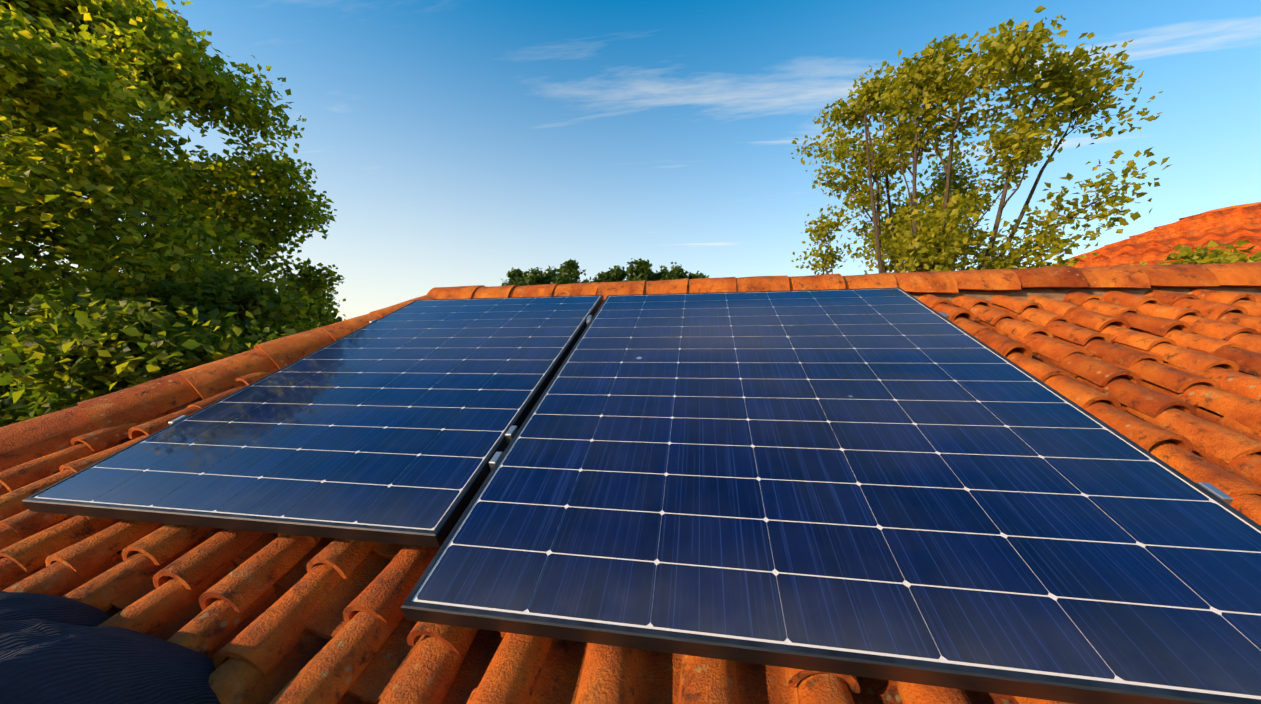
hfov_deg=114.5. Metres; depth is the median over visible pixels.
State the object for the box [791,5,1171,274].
tree
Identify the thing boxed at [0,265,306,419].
bush
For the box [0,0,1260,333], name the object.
sky
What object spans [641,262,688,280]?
tree
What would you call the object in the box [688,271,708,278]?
tree
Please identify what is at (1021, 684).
solar panel frame
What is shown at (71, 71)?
tree
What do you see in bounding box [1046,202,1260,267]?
roof tiles
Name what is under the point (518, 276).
tree
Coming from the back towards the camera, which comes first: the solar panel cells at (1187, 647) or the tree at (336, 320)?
the tree at (336, 320)
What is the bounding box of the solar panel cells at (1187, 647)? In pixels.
[417,289,1260,695]
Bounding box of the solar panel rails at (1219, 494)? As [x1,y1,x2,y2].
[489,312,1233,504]
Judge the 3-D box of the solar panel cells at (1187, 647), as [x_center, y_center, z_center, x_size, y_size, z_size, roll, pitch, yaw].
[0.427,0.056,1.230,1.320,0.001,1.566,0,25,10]
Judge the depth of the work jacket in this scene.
0.58 m
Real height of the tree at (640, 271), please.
13.123 m
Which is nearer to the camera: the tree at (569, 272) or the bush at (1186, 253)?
the bush at (1186, 253)
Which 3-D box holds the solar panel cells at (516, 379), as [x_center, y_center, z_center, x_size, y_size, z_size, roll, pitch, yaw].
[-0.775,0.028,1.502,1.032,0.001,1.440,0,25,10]
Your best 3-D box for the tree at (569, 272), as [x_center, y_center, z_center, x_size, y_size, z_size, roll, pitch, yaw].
[-5.366,-0.791,31.892,5.588,12.985,5.967,0,-1,10]
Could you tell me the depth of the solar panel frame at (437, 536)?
0.87 m
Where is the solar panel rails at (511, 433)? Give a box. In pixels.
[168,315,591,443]
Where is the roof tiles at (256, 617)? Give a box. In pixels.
[0,289,1260,703]
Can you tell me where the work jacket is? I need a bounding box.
[0,591,220,703]
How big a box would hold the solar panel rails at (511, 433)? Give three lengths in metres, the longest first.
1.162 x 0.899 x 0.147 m
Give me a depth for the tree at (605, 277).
31.92 m
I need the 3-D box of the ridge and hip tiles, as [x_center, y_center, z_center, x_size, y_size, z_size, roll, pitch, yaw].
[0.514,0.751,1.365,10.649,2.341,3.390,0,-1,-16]
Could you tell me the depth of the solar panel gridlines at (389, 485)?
1.08 m
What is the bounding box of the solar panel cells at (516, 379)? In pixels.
[37,296,598,528]
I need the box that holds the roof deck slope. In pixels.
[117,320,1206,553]
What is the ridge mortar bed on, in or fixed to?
on the roof
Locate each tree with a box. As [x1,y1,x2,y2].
[0,0,343,426]
[276,286,345,328]
[501,267,547,285]
[535,259,585,283]
[578,271,615,282]
[607,258,652,281]
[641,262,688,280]
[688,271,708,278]
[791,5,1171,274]
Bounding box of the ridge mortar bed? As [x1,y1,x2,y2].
[118,286,1260,443]
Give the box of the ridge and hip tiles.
[0,262,1260,471]
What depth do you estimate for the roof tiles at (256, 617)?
0.84 m
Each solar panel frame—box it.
[22,295,603,547]
[401,288,1260,703]
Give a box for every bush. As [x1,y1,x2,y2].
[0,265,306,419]
[1129,240,1260,264]

